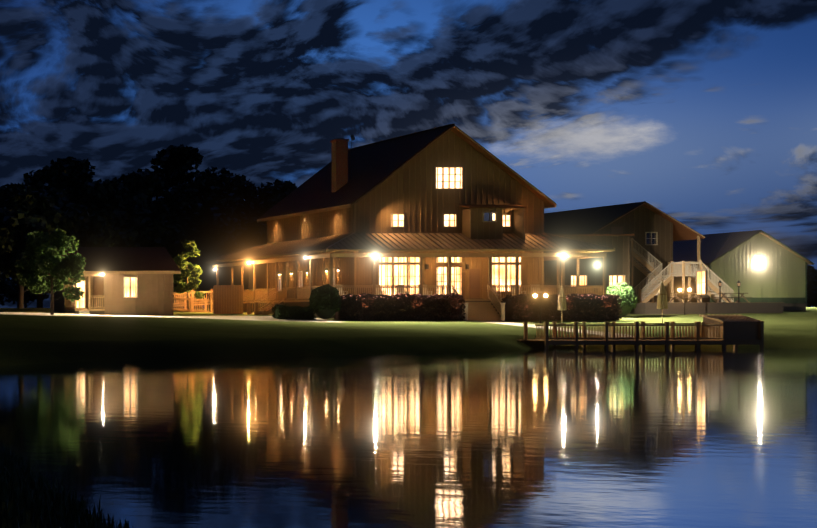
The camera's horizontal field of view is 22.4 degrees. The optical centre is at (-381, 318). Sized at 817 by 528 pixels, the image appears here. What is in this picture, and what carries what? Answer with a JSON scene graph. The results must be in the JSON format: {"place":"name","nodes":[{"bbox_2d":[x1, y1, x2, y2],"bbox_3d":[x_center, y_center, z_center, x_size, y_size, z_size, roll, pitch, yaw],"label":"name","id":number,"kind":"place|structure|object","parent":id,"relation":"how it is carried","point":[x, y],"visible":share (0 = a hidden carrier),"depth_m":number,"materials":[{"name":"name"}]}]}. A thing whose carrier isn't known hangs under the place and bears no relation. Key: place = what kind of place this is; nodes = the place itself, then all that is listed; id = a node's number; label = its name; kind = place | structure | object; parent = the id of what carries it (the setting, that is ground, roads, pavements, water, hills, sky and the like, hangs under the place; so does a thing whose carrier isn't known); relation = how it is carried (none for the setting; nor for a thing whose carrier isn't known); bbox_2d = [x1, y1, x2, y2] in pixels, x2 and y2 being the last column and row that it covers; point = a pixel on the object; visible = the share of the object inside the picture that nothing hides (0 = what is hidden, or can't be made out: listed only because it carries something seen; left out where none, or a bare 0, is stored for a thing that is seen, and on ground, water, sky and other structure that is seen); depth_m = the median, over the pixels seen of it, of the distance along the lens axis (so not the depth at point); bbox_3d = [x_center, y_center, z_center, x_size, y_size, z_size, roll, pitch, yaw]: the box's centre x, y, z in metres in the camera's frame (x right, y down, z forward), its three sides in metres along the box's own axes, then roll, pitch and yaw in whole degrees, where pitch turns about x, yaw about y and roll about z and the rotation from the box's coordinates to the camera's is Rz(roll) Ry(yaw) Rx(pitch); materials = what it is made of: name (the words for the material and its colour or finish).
{"place":"outdoors","nodes":[
{"label":"outdoors","id":0,"kind":"place"},
{"bbox_2d":[0,348,816,527],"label":"pond water","id":1,"kind":"structure","parent":0,"point":[630,438],"depth_m":24.71,"materials":[{"name":"blue liquid"}]},
{"bbox_2d":[0,307,816,527],"bbox_3d":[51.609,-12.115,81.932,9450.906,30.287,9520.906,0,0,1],"label":"lawn","id":2,"kind":"structure","parent":0,"point":[35,336],"depth_m":90.62,"materials":[{"name":"green plant"}]},
{"bbox_2d":[0,278,47,307],"bbox_3d":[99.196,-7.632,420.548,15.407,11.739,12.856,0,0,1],"label":"bush","id":3,"kind":"object","parent":2,"relation":"on","point":[29,295],"depth_m":420.75,"materials":[{"name":"green plant"}]},
{"bbox_2d":[0,182,77,307],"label":"tree","id":4,"kind":"object","parent":2,"relation":"on","point":[37,209],"depth_m":151.40,"materials":[{"name":"green plant"}]},
{"bbox_2d":[1,185,82,307],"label":"tree","id":5,"kind":"object","parent":2,"relation":"on","point":[60,200],"depth_m":159.17,"materials":[{"name":"green plant"}]},
{"bbox_2d":[34,284,50,298],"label":"tree","id":6,"kind":"object","parent":2,"relation":"on","point":[47,296],"depth_m":416.07,"materials":[{"name":"green plant"}]},
{"bbox_2d":[14,229,85,314],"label":"lit tree","id":7,"kind":"object","parent":2,"relation":"on","point":[30,274],"depth_m":119.67,"materials":[{"name":"green plant"}]},
{"bbox_2d":[0,442,132,527],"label":"bank grass","id":8,"kind":"structure","parent":2,"relation":"on","point":[48,503],"depth_m":13.73,"materials":[{"name":"green plant"}]},
{"bbox_2d":[21,156,116,234],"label":"tree","id":9,"kind":"object","parent":2,"relation":"on","point":[68,173],"depth_m":166.60,"materials":[{"name":"green plant"}]},
{"bbox_2d":[148,144,204,307],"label":"tree","id":10,"kind":"object","parent":2,"relation":"on","point":[171,161],"depth_m":176.91,"materials":[{"name":"green plant"}]},
{"bbox_2d":[173,240,204,308],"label":"lit tree","id":11,"kind":"object","parent":2,"relation":"on","point":[182,263],"depth_m":138.60,"materials":[{"name":"green plant"}]},
{"bbox_2d":[150,201,245,307],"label":"tree","id":12,"kind":"object","parent":2,"relation":"on","point":[192,221],"depth_m":162.42,"materials":[{"name":"green plant"}]},
{"bbox_2d":[151,180,247,307],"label":"tree","id":13,"kind":"object","parent":2,"relation":"on","point":[185,182],"depth_m":186.52,"materials":[{"name":"green plant"}]},
{"bbox_2d":[183,280,215,307],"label":"tree","id":14,"kind":"object","parent":2,"relation":"on","point":[203,298],"visible":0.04,"depth_m":407.30,"materials":[{"name":"green plant"}]},
{"bbox_2d":[176,166,266,307],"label":"tree","id":15,"kind":"object","parent":2,"relation":"on","point":[215,190],"depth_m":171.35,"materials":[{"name":"green plant"}]},
{"bbox_2d":[173,285,284,314],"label":"wooden fence","id":16,"kind":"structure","parent":2,"relation":"on","point":[226,299],"depth_m":134.54,"materials":[{"name":"brown wood"}]},
{"bbox_2d":[228,173,259,288],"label":"tree","id":17,"kind":"object","parent":2,"relation":"on","point":[242,185],"depth_m":180.62,"materials":[{"name":"green plant"}]},
{"bbox_2d":[239,181,296,273],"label":"tree","id":18,"kind":"object","parent":2,"relation":"on","point":[271,197],"visible":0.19,"depth_m":174.72,"materials":[{"name":"green plant"}]},
{"bbox_2d":[244,179,295,282],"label":"tree","id":19,"kind":"object","parent":2,"relation":"on","point":[276,180],"depth_m":183.82,"materials":[{"name":"green plant"}]},
{"bbox_2d":[271,304,315,319],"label":"shrub","id":20,"kind":"object","parent":2,"relation":"on","point":[293,310],"depth_m":118.98,"materials":[{"name":"green plant"}]},
{"bbox_2d":[309,284,341,319],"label":"round shrub","id":21,"kind":"object","parent":2,"relation":"on","point":[315,298],"depth_m":118.61,"materials":[{"name":"green plant"}]},
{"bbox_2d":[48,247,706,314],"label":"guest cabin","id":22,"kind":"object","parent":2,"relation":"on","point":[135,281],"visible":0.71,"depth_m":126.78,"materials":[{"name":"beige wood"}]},
{"bbox_2d":[333,293,465,320],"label":"hedge","id":23,"kind":"object","parent":2,"relation":"on","point":[397,298],"depth_m":118.55,"materials":[{"name":"green plant"}]},
{"bbox_2d":[248,124,556,300],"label":"house","id":24,"kind":"structure","parent":2,"relation":"on","point":[450,178],"depth_m":124.29,"materials":[{"name":"brown wood"}]},
{"bbox_2d":[205,232,614,317],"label":"porch","id":25,"kind":"object","parent":2,"relation":"on","point":[553,247],"visible":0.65,"depth_m":122.31,"materials":[{"name":"brown wood"}]},
{"bbox_2d":[337,285,545,298],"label":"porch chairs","id":26,"kind":"object","parent":25,"relation":"on","point":[495,290],"visible":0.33,"depth_m":123.09,"materials":[{"name":"beige wood"}]},
{"bbox_2d":[102,255,761,321],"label":"outdoor lights","id":27,"kind":"object","parent":2,"relation":"on","point":[595,263],"visible":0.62,"depth_m":122.60,"materials":[{"name":"glass"}]},
{"bbox_2d":[452,285,504,320],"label":"front steps","id":28,"kind":"structure","parent":2,"relation":"on","point":[480,311],"depth_m":119.87,"materials":[{"name":"brown wood"}]},
{"bbox_2d":[533,294,547,322],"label":"lamp post","id":29,"kind":"object","parent":2,"relation":"on","point":[535,295],"visible":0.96,"depth_m":116.17,"materials":[{"name":"black metal"}]},
{"bbox_2d":[557,284,566,309],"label":"patio umbrella","id":30,"kind":"object","parent":2,"relation":"on","point":[561,301],"visible":0.79,"depth_m":114.06,"materials":[{"name":"beige fabric"}]},
{"bbox_2d":[502,293,622,320],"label":"hedge","id":31,"kind":"object","parent":2,"relation":"on","point":[570,298],"depth_m":118.30,"materials":[{"name":"green plant"}]},
{"bbox_2d":[606,282,638,316],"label":"round shrub","id":32,"kind":"object","parent":2,"relation":"on","point":[613,290],"depth_m":123.23,"materials":[{"name":"green plant"}]},
{"bbox_2d":[544,201,704,314],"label":"annex building","id":33,"kind":"structure","parent":2,"relation":"on","point":[655,232],"depth_m":135.73,"materials":[{"name":"beige wood"}]},
{"bbox_2d":[518,314,763,348],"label":"dock","id":34,"kind":"object","parent":2,"relation":"on","point":[735,330],"visible":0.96,"depth_m":97.79,"materials":[{"name":"brown wood"}]},
{"bbox_2d":[657,279,667,322],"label":"patio umbrella","id":35,"kind":"object","parent":2,"relation":"on","point":[662,303],"visible":0.83,"depth_m":113.40,"materials":[{"name":"beige fabric"}]},
{"bbox_2d":[630,238,733,302],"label":"exterior stairs","id":36,"kind":"structure","parent":2,"relation":"on","point":[683,269],"depth_m":132.99,"materials":[{"name":"white wood"}]},
{"bbox_2d":[678,288,690,314],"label":"lamp post","id":37,"kind":"object","parent":2,"relation":"on","point":[680,289],"visible":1,"depth_m":127.78,"materials":[{"name":"black metal"}]},
{"bbox_2d":[630,293,805,314],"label":"patio deck","id":38,"kind":"structure","parent":2,"relation":"on","point":[699,307],"depth_m":129.26,"materials":[{"name":"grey wood"}]},
{"bbox_2d":[718,281,740,301],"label":"deck lanterns","id":39,"kind":"object","parent":38,"relation":"on","point":[720,284],"visible":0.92,"depth_m":129.47,"materials":[{"name":"black metal"}]},
{"bbox_2d":[673,230,814,306],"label":"shed building","id":40,"kind":"structure","parent":2,"relation":"on","point":[732,259],"depth_m":144.63,"materials":[{"name":"beige metal"}]},
{"bbox_2d":[807,266,816,298],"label":"tree","id":41,"kind":"object","parent":2,"relation":"on","point":[811,283],"visible":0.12,"depth_m":349.02,"materials":[{"name":"green plant"}]},
{"bbox_2d":[807,265,816,306],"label":"tree","id":42,"kind":"object","parent":2,"relation":"on","point":[812,302],"depth_m":358.61,"materials":[{"name":"green plant"}]},
{"bbox_2d":[0,0,816,307],"label":"sky","id":43,"kind":"structure","parent":0,"point":[703,113],"materials":[{"name":"blue"}]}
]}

